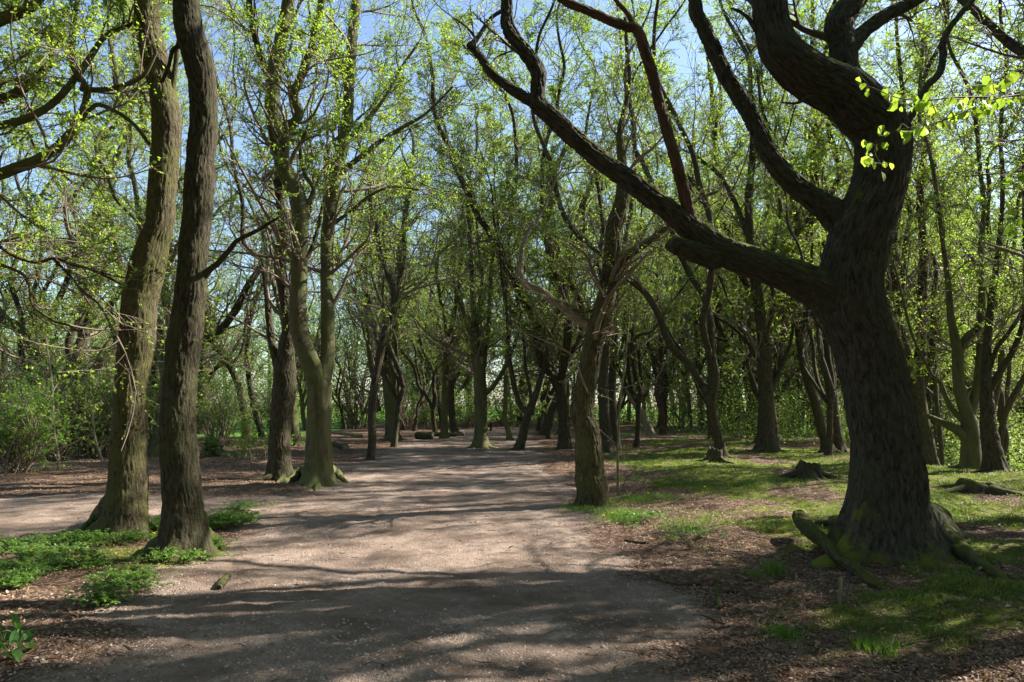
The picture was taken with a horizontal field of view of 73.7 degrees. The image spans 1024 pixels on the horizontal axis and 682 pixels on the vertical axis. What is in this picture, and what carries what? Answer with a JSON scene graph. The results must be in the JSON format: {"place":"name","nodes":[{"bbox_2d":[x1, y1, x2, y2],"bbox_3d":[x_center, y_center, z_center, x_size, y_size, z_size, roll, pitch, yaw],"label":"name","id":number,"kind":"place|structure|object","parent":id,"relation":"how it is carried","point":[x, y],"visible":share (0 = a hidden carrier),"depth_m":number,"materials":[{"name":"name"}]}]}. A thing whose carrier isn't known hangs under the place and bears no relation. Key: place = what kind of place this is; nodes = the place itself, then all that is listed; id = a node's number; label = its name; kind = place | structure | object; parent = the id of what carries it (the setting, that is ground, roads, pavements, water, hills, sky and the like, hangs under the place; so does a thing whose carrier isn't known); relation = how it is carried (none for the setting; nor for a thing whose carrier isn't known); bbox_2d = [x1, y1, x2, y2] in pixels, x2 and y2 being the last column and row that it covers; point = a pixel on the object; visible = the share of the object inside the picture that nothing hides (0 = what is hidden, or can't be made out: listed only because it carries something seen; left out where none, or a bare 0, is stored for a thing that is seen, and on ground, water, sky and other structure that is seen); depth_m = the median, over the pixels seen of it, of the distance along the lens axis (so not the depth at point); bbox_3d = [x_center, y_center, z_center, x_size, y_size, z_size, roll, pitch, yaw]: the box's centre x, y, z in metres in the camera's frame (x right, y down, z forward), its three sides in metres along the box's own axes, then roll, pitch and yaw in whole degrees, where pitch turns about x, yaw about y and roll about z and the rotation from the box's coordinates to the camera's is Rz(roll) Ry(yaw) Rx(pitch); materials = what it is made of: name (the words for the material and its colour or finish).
{"place":"outdoors","nodes":[
{"label":"outdoors","id":0,"kind":"place"},
{"bbox_2d":[352,337,466,429],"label":"holly bush","id":1,"kind":"object","parent":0,"point":[404,418],"visible":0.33,"depth_m":41.95,"materials":[{"name":"green plant"}]},
{"bbox_2d":[0,428,862,681],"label":"path","id":2,"kind":"structure","parent":0,"point":[265,599],"depth_m":6.00,"materials":[{"name":"beige gravel"}]},
{"bbox_2d":[0,406,1023,681],"bbox_3d":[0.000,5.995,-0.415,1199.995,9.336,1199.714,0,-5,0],"label":"ground","id":3,"kind":"structure","parent":0,"point":[662,554],"depth_m":7.14,"materials":[{"name":"brown soil"}]},
{"bbox_2d":[0,628,36,660],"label":"broad leaved plant","id":4,"kind":"object","parent":3,"relation":"on","point":[17,655],"visible":1,"depth_m":4.18,"materials":[{"name":"green plant"}]},
{"bbox_2d":[25,303,69,469],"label":"sapling","id":5,"kind":"object","parent":3,"relation":"on","point":[52,393],"visible":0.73,"depth_m":16.69,"materials":[{"name":"green plant"}]},
{"bbox_2d":[0,368,105,473],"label":"thicket","id":6,"kind":"object","parent":3,"relation":"on","point":[10,441],"visible":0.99,"depth_m":15.53,"materials":[{"name":"green plant"}]},
{"bbox_2d":[0,55,120,420],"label":"background beech","id":7,"kind":"object","parent":3,"relation":"on","point":[3,357],"visible":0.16,"depth_m":32.06,"materials":[{"name":"green plant"}]},
{"bbox_2d":[0,341,158,460],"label":"thicket","id":8,"kind":"object","parent":3,"relation":"on","point":[48,457],"visible":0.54,"depth_m":20.05,"materials":[{"name":"green plant"}]},
{"bbox_2d":[0,0,188,451],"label":"background beech","id":9,"kind":"object","parent":3,"relation":"on","point":[81,320],"visible":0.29,"depth_m":24.39,"materials":[{"name":"green plant"}]},
{"bbox_2d":[30,352,161,456],"bbox_3d":[-12.815,2.001,21.220,3.808,3.642,3.917,-4,-7,38],"label":"thicket","id":10,"kind":"object","parent":3,"relation":"on","point":[107,431],"visible":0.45,"depth_m":20.89,"materials":[{"name":"green plant"}]},
{"bbox_2d":[0,0,223,428],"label":"background beech","id":11,"kind":"object","parent":3,"relation":"on","point":[17,302],"visible":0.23,"depth_m":27.92,"materials":[{"name":"green plant"}]},
{"bbox_2d":[0,0,230,450],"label":"spreading hornbeam","id":12,"kind":"object","parent":3,"relation":"on","point":[10,13],"visible":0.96,"depth_m":8.70,"materials":[{"name":"green plant"}]},
{"bbox_2d":[79,0,181,539],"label":"ridged ash","id":13,"kind":"object","parent":3,"relation":"on","point":[122,504],"visible":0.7,"depth_m":8.65,"materials":[{"name":"brown plant"}]},
{"bbox_2d":[0,0,271,457],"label":"background beech","id":14,"kind":"object","parent":3,"relation":"on","point":[138,221],"visible":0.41,"depth_m":21.79,"materials":[{"name":"green plant"}]},
{"bbox_2d":[87,364,218,453],"bbox_3d":[-11.539,2.219,23.246,3.691,3.195,4.025,-3,-6,28],"label":"thicket","id":15,"kind":"object","parent":3,"relation":"on","point":[150,419],"visible":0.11,"depth_m":22.62,"materials":[{"name":"green plant"}]},
{"bbox_2d":[96,99,255,386],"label":"background beech","id":16,"kind":"object","parent":3,"relation":"on","point":[218,278],"visible":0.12,"depth_m":34.28,"materials":[{"name":"green plant"}]},
{"bbox_2d":[138,168,264,360],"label":"background beech","id":17,"kind":"object","parent":3,"relation":"on","point":[240,258],"visible":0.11,"depth_m":46.66,"materials":[{"name":"green plant"}]},
{"bbox_2d":[130,0,278,565],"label":"ridged ash","id":18,"kind":"object","parent":3,"relation":"on","point":[184,525],"visible":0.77,"depth_m":7.29,"materials":[{"name":"brown plant"}]},
{"bbox_2d":[140,138,277,439],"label":"bent tree","id":19,"kind":"object","parent":3,"relation":"on","point":[229,367],"visible":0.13,"depth_m":32.21,"materials":[{"name":"green plant"}]},
{"bbox_2d":[198,426,234,456],"bbox_3d":[-9.230,3.172,21.076,1.034,1.071,1.595,-1,-5,11],"label":"beech shrub","id":20,"kind":"object","parent":3,"relation":"on","point":[210,445],"visible":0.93,"depth_m":21.03,"materials":[{"name":"green plant"}]},
{"bbox_2d":[196,367,270,439],"bbox_3d":[-13.315,2.994,30.805,5.035,3.560,3.801,5,-7,-44],"label":"thicket","id":21,"kind":"object","parent":3,"relation":"on","point":[224,423],"visible":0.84,"depth_m":30.73,"materials":[{"name":"green plant"}]},
{"bbox_2d":[176,108,313,434],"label":"ivy clad tree","id":22,"kind":"object","parent":3,"relation":"on","point":[214,369],"visible":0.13,"depth_m":36.79,"materials":[{"name":"green plant"}]},
{"bbox_2d":[67,0,431,441],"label":"background beech","id":23,"kind":"object","parent":3,"relation":"on","point":[236,308],"visible":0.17,"depth_m":29.20,"materials":[{"name":"green plant"}]},
{"bbox_2d":[222,415,294,460],"bbox_3d":[-7.131,2.800,18.981,2.226,1.517,1.551,0,-5,0],"label":"beech shrub","id":24,"kind":"object","parent":3,"relation":"on","point":[248,446],"visible":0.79,"depth_m":18.80,"materials":[{"name":"green plant"}]},
{"bbox_2d":[214,363,306,428],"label":"thicket","id":25,"kind":"object","parent":3,"relation":"on","point":[267,399],"visible":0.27,"depth_m":45.16,"materials":[{"name":"green plant"}]},
{"bbox_2d":[215,131,317,436],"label":"tree","id":26,"kind":"object","parent":3,"relation":"on","point":[257,420],"visible":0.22,"depth_m":33.91,"materials":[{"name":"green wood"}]},
{"bbox_2d":[130,0,423,481],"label":"rough hornbeam","id":27,"kind":"object","parent":3,"relation":"on","point":[279,467],"visible":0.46,"depth_m":15.25,"materials":[{"name":"green plant"}]},
{"bbox_2d":[211,0,352,445],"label":"pale hornbeam","id":28,"kind":"object","parent":3,"relation":"on","point":[298,439],"visible":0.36,"depth_m":27.98,"materials":[{"name":"green plant"}]},
{"bbox_2d":[245,168,364,429],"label":"background beech","id":29,"kind":"object","parent":3,"relation":"on","point":[344,425],"visible":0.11,"depth_m":44.29,"materials":[{"name":"green plant"}]},
{"bbox_2d":[256,160,355,430],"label":"background beech","id":30,"kind":"object","parent":3,"relation":"on","point":[302,394],"visible":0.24,"depth_m":42.45,"materials":[{"name":"green plant"}]},
{"bbox_2d":[0,499,727,606],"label":"herbs","id":31,"kind":"object","parent":3,"relation":"on","point":[31,571],"visible":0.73,"depth_m":6.86,"materials":[{"name":"green plant"}]},
{"bbox_2d":[241,24,499,446],"bbox_3d":[-5.826,-4.022,27.753,12.805,17.464,6.162,-4,-7,39],"label":"background beech","id":32,"kind":"object","parent":3,"relation":"on","point":[401,388],"visible":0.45,"depth_m":27.08,"materials":[{"name":"green plant"}]},
{"bbox_2d":[297,288,443,428],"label":"holly bush","id":33,"kind":"object","parent":3,"relation":"on","point":[358,398],"visible":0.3,"depth_m":46.56,"materials":[{"name":"green plant"}]},
{"bbox_2d":[171,0,587,490],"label":"forked hornbeam","id":34,"kind":"object","parent":3,"relation":"on","point":[318,469],"visible":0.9,"depth_m":14.07,"materials":[{"name":"green plant"}]},
{"bbox_2d":[321,156,455,424],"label":"background beech","id":35,"kind":"object","parent":3,"relation":"on","point":[413,236],"visible":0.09,"depth_m":54.61,"materials":[{"name":"green plant"}]},
{"bbox_2d":[334,64,445,440],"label":"tall hornbeam","id":36,"kind":"object","parent":3,"relation":"on","point":[389,402],"visible":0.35,"depth_m":31.84,"materials":[{"name":"green plant"}]},
{"bbox_2d":[295,0,486,459],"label":"slim tree","id":37,"kind":"object","parent":3,"relation":"on","point":[396,298],"visible":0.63,"depth_m":20.78,"materials":[{"name":"green plant"}]},
{"bbox_2d":[346,127,475,428],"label":"background beech","id":38,"kind":"object","parent":3,"relation":"on","point":[437,380],"visible":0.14,"depth_m":45.78,"materials":[{"name":"green plant"}]},
{"bbox_2d":[355,156,471,431],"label":"background beech","id":39,"kind":"object","parent":3,"relation":"on","point":[432,404],"visible":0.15,"depth_m":39.43,"materials":[{"name":"green plant"}]},
{"bbox_2d":[387,134,503,430],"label":"background beech","id":40,"kind":"object","parent":3,"relation":"on","point":[421,402],"visible":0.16,"depth_m":41.22,"materials":[{"name":"green plant"}]},
{"bbox_2d":[406,112,503,431],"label":"dark beech","id":41,"kind":"object","parent":3,"relation":"on","point":[452,415],"visible":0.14,"depth_m":36.15,"materials":[{"name":"green plant"}]},
{"bbox_2d":[389,69,548,438],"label":"slender beech","id":42,"kind":"object","parent":3,"relation":"on","point":[446,370],"visible":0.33,"depth_m":32.44,"materials":[{"name":"green plant"}]},
{"bbox_2d":[439,370,502,428],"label":"beech shrub","id":43,"kind":"object","parent":3,"relation":"on","point":[469,410],"visible":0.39,"depth_m":45.67,"materials":[{"name":"green plant"}]},
{"bbox_2d":[368,11,577,448],"bbox_3d":[-1.008,-5.270,27.071,7.700,19.423,7.970,-3,-6,33],"label":"many stemmed beech","id":44,"kind":"object","parent":3,"relation":"on","point":[479,357],"visible":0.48,"depth_m":25.85,"materials":[{"name":"green plant"}]},
{"bbox_2d":[406,0,589,437],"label":"background beech","id":45,"kind":"object","parent":3,"relation":"on","point":[461,305],"visible":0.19,"depth_m":32.52,"materials":[{"name":"green plant"}]},
{"bbox_2d":[367,0,650,449],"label":"background beech","id":46,"kind":"object","parent":3,"relation":"on","point":[564,440],"visible":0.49,"depth_m":24.76,"materials":[{"name":"green plant"}]},
{"bbox_2d":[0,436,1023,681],"bbox_3d":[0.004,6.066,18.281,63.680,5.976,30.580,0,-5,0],"label":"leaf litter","id":47,"kind":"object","parent":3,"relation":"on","point":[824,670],"visible":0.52,"depth_m":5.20,"materials":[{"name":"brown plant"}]},
{"bbox_2d":[0,0,1023,472],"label":"foliage","id":48,"kind":"object","parent":3,"relation":"on","point":[804,430],"depth_m":50.62,"materials":[{"name":"green plant"}]},
{"bbox_2d":[436,56,605,434],"bbox_3d":[1.106,-5.460,38.802,10.865,21.946,6.313,0,-5,0],"label":"arching beech","id":49,"kind":"object","parent":3,"relation":"on","point":[567,378],"visible":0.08,"depth_m":38.29,"materials":[{"name":"green plant"}]},
{"bbox_2d":[479,108,568,440],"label":"thin tree","id":50,"kind":"object","parent":3,"relation":"on","point":[509,436],"visible":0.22,"depth_m":30.68,"materials":[{"name":"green plant"}]},
{"bbox_2d":[425,61,657,450],"bbox_3d":[1.386,-3.223,25.126,8.675,14.887,5.807,0,-5,0],"label":"twisted tree","id":51,"kind":"object","parent":3,"relation":"on","point":[528,411],"visible":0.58,"depth_m":24.50,"materials":[{"name":"green plant"}]},
{"bbox_2d":[474,141,681,438],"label":"background beech","id":52,"kind":"object","parent":3,"relation":"on","point":[548,399],"visible":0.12,"depth_m":32.11,"materials":[{"name":"green plant"}]},
{"bbox_2d":[528,2,656,453],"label":"crooked tree","id":53,"kind":"object","parent":3,"relation":"on","point":[604,421],"visible":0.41,"depth_m":23.57,"materials":[{"name":"green plant"}]},
{"bbox_2d":[488,0,728,456],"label":"background beech","id":54,"kind":"object","parent":3,"relation":"on","point":[709,391],"visible":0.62,"depth_m":21.23,"materials":[{"name":"green plant"}]},
{"bbox_2d":[489,16,752,507],"bbox_3d":[1.831,-1.323,11.152,3.776,8.564,3.026,-3,-6,31],"label":"hornbeam","id":55,"kind":"object","parent":3,"relation":"on","point":[591,484],"visible":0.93,"depth_m":11.10,"materials":[{"name":"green plant"}]},
{"bbox_2d":[598,313,645,495],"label":"sapling","id":56,"kind":"object","parent":3,"relation":"on","point":[617,463],"visible":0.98,"depth_m":11.99,"materials":[{"name":"brown plant"}]},
{"bbox_2d":[560,7,687,446],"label":"background beech","id":57,"kind":"object","parent":3,"relation":"on","point":[637,399],"visible":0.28,"depth_m":26.07,"materials":[{"name":"green plant"}]},
{"bbox_2d":[535,168,714,413],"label":"background beech","id":58,"kind":"object","parent":3,"relation":"on","point":[623,404],"visible":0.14,"depth_m":40.38,"materials":[{"name":"green plant"}]},
{"bbox_2d":[563,118,705,427],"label":"background beech","id":59,"kind":"object","parent":3,"relation":"on","point":[653,367],"visible":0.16,"depth_m":48.34,"materials":[{"name":"green plant"}]},
{"bbox_2d":[298,473,972,666],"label":"grass tufts","id":60,"kind":"object","parent":3,"relation":"on","point":[779,630],"visible":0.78,"depth_m":8.41,"materials":[{"name":"green plant"}]},
{"bbox_2d":[628,130,702,434],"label":"wavy tree","id":61,"kind":"object","parent":3,"relation":"on","point":[662,431],"visible":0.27,"depth_m":36.36,"materials":[{"name":"twig bark"},{"name":"dark bark"},{"name":"leaf"}]},
{"bbox_2d":[603,174,731,436],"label":"leaning hornbeam","id":62,"kind":"object","parent":3,"relation":"on","point":[648,427],"visible":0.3,"depth_m":34.58,"materials":[{"name":"green plant"}]},
{"bbox_2d":[643,363,705,428],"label":"beech shrub","id":63,"kind":"object","parent":3,"relation":"on","point":[676,416],"visible":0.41,"depth_m":46.73,"materials":[{"name":"green plant"}]},
{"bbox_2d":[628,90,723,429],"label":"background beech","id":64,"kind":"object","parent":3,"relation":"on","point":[663,396],"visible":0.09,"depth_m":44.76,"materials":[{"name":"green plant"}]},
{"bbox_2d":[584,4,769,438],"bbox_3d":[8.553,-3.986,33.316,8.396,18.420,14.958,-2,-6,23],"label":"background beech","id":65,"kind":"object","parent":3,"relation":"on","point":[675,266],"visible":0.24,"depth_m":30.19,"materials":[{"name":"green plant"}]},
{"bbox_2d":[569,0,785,450],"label":"crooked tree","id":66,"kind":"object","parent":3,"relation":"on","point":[613,366],"visible":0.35,"depth_m":24.29,"materials":[{"name":"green plant"}]},
{"bbox_2d":[662,121,736,429],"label":"beech","id":67,"kind":"object","parent":3,"relation":"on","point":[698,364],"visible":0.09,"depth_m":43.11,"materials":[{"name":"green plant"}]},
{"bbox_2d":[670,113,737,431],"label":"beech","id":68,"kind":"object","parent":3,"relation":"on","point":[729,373],"visible":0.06,"depth_m":41.39,"materials":[{"name":"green plant"}]},
{"bbox_2d":[644,121,797,418],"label":"background beech","id":69,"kind":"object","parent":3,"relation":"on","point":[733,332],"visible":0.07,"depth_m":37.86,"materials":[{"name":"green plant"}]},
{"bbox_2d":[657,568,786,593],"bbox_3d":[1.993,2.219,6.263,1.264,0.246,0.944,-3,-6,25],"label":"earth mound","id":70,"kind":"object","parent":3,"relation":"on","point":[727,581],"visible":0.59,"depth_m":6.12,"materials":[{"name":"brown soil"}]},
{"bbox_2d":[594,0,850,452],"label":"forked beech","id":71,"kind":"object","parent":3,"relation":"on","point":[766,439],"visible":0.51,"depth_m":23.67,"materials":[{"name":"green plant"}]},
{"bbox_2d":[440,0,1009,582],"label":"gnarled oak","id":72,"kind":"object","parent":3,"relation":"on","point":[892,512],"visible":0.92,"depth_m":7.16,"materials":[{"name":"brown plant"}]},
{"bbox_2d":[671,23,785,437],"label":"side limbed beech","id":73,"kind":"object","parent":3,"relation":"on","point":[739,339],"visible":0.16,"depth_m":35.45,"materials":[{"name":"green plant"}]},
{"bbox_2d":[707,75,808,394],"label":"background beech","id":74,"kind":"object","parent":3,"relation":"on","point":[788,143],"visible":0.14,"depth_m":31.73,"materials":[{"name":"green plant"}]},
{"bbox_2d":[560,16,965,448],"bbox_3d":[9.794,-4.255,26.095,14.236,17.530,7.990,-2,-6,24],"label":"background beech","id":75,"kind":"object","parent":3,"relation":"on","point":[753,384],"visible":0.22,"depth_m":26.34,"materials":[{"name":"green plant"}]},
{"bbox_2d":[603,0,940,441],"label":"background beech","id":76,"kind":"object","parent":3,"relation":"on","point":[744,281],"visible":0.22,"depth_m":28.49,"materials":[{"name":"green plant"}]},
{"bbox_2d":[694,0,858,453],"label":"curved hornbeam","id":77,"kind":"object","parent":3,"relation":"on","point":[817,410],"visible":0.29,"depth_m":23.58,"materials":[{"name":"green plant"}]},
{"bbox_2d":[718,0,873,455],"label":"background beech","id":78,"kind":"object","parent":3,"relation":"on","point":[828,376],"visible":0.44,"depth_m":22.14,"materials":[{"name":"green plant"}]},
{"bbox_2d":[733,48,884,435],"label":"background beech","id":79,"kind":"object","parent":3,"relation":"on","point":[800,385],"visible":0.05,"depth_m":33.92,"materials":[{"name":"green plant"}]},
{"bbox_2d":[772,459,846,480],"bbox_3d":[5.837,2.593,13.431,1.147,0.511,1.149,4,-7,-37],"label":"tree stump","id":80,"kind":"object","parent":3,"relation":"on","point":[806,470],"visible":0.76,"depth_m":13.29,"materials":[{"name":"brown wood"}]},
{"bbox_2d":[604,440,1023,670],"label":"grass","id":81,"kind":"structure","parent":3,"relation":"on","point":[914,595],"depth_m":8.13,"materials":[{"name":"green plant"}]},
{"bbox_2d":[764,1,865,452],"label":"straight hornbeam","id":82,"kind":"object","parent":3,"relation":"on","point":[839,443],"visible":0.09,"depth_m":24.82,"materials":[{"name":"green plant"}]},
{"bbox_2d":[792,509,889,594],"bbox_3d":[3.101,1.992,6.553,0.230,0.366,2.567,-1,-5,7],"label":"fallen limb","id":83,"kind":"object","parent":3,"relation":"on","point":[806,526],"visible":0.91,"depth_m":6.60,"materials":[{"name":"brown bark"},{"name":"moss"}]},
{"bbox_2d":[739,48,942,421],"bbox_3d":[15.692,-6.043,31.985,7.527,22.266,9.810,-5,-7,43],"label":"background beech","id":84,"kind":"object","parent":3,"relation":"on","point":[787,381],"visible":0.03,"depth_m":31.87,"materials":[{"name":"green plant"}]},
{"bbox_2d":[728,0,1022,465],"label":"triple beech","id":85,"kind":"object","parent":3,"relation":"on","point":[921,288],"visible":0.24,"depth_m":18.56,"materials":[{"name":"green plant"}]},
{"bbox_2d":[751,0,1023,469],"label":"spreading beech","id":86,"kind":"object","parent":3,"relation":"on","point":[967,431],"visible":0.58,"depth_m":16.19,"materials":[{"name":"green plant"}]},
{"bbox_2d":[850,163,1021,436],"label":"background beech","id":87,"kind":"object","parent":3,"relation":"on","point":[974,201],"visible":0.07,"depth_m":33.13,"materials":[{"name":"green plant"}]},
{"bbox_2d":[885,51,997,461],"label":"background beech","id":88,"kind":"object","parent":3,"relation":"on","point":[930,398],"visible":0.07,"depth_m":30.89,"materials":[{"name":"green plant"}]},
{"bbox_2d":[869,0,1023,455],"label":"background beech","id":89,"kind":"object","parent":3,"relation":"on","point":[1003,410],"visible":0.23,"depth_m":20.31,"materials":[{"name":"green plant"}]},
{"bbox_2d":[902,77,1017,465],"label":"thin hornbeam","id":90,"kind":"object","parent":3,"relation":"on","point":[939,427],"visible":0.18,"depth_m":23.93,"materials":[{"name":"green plant"}]},
{"bbox_2d":[903,192,1023,460],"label":"background beech","id":91,"kind":"object","parent":3,"relation":"on","point":[966,381],"visible":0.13,"depth_m":30.64,"materials":[{"name":"green plant"}]},
{"bbox_2d":[905,48,1023,435],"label":"background beech","id":92,"kind":"object","parent":3,"relation":"on","point":[978,224],"visible":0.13,"depth_m":31.12,"materials":[{"name":"green plant"}]},
{"bbox_2d":[910,0,1023,178],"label":"roadside hornbeam","id":93,"kind":"object","parent":3,"relation":"on","point":[1007,41],"visible":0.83,"depth_m":9.97,"materials":[{"name":"green plant"}]},
{"bbox_2d":[910,143,1023,467],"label":"thin hornbeam","id":94,"kind":"object","parent":3,"relation":"on","point":[1007,382],"visible":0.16,"depth_m":25.98,"materials":[{"name":"green plant"}]},
{"bbox_2d":[916,0,1023,472],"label":"dark hornbeam","id":95,"kind":"object","parent":3,"relation":"on","point":[993,457],"visible":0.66,"depth_m":15.21,"materials":[{"name":"green plant"}]},
{"bbox_2d":[934,477,1023,495],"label":"tree stump","id":96,"kind":"object","parent":3,"relation":"on","point":[964,485],"visible":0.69,"depth_m":11.11,"materials":[{"name":"brown wood"}]},
{"bbox_2d":[963,0,1023,272],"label":"roadside hornbeam","id":97,"kind":"object","parent":3,"relation":"on","point":[1005,250],"visible":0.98,"depth_m":10.39,"materials":[{"name":"green plant"}]},
{"bbox_2d":[0,0,1023,417],"label":"sky","id":98,"kind":"structure","parent":0,"point":[366,21],"materials":[{"name":"blue"}]},
{"bbox_2d":[855,71,1023,242],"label":"leaves","id":99,"kind":"object","parent":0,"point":[998,103],"visible":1,"depth_m":2.84,"materials":[{"name":"green plant"}]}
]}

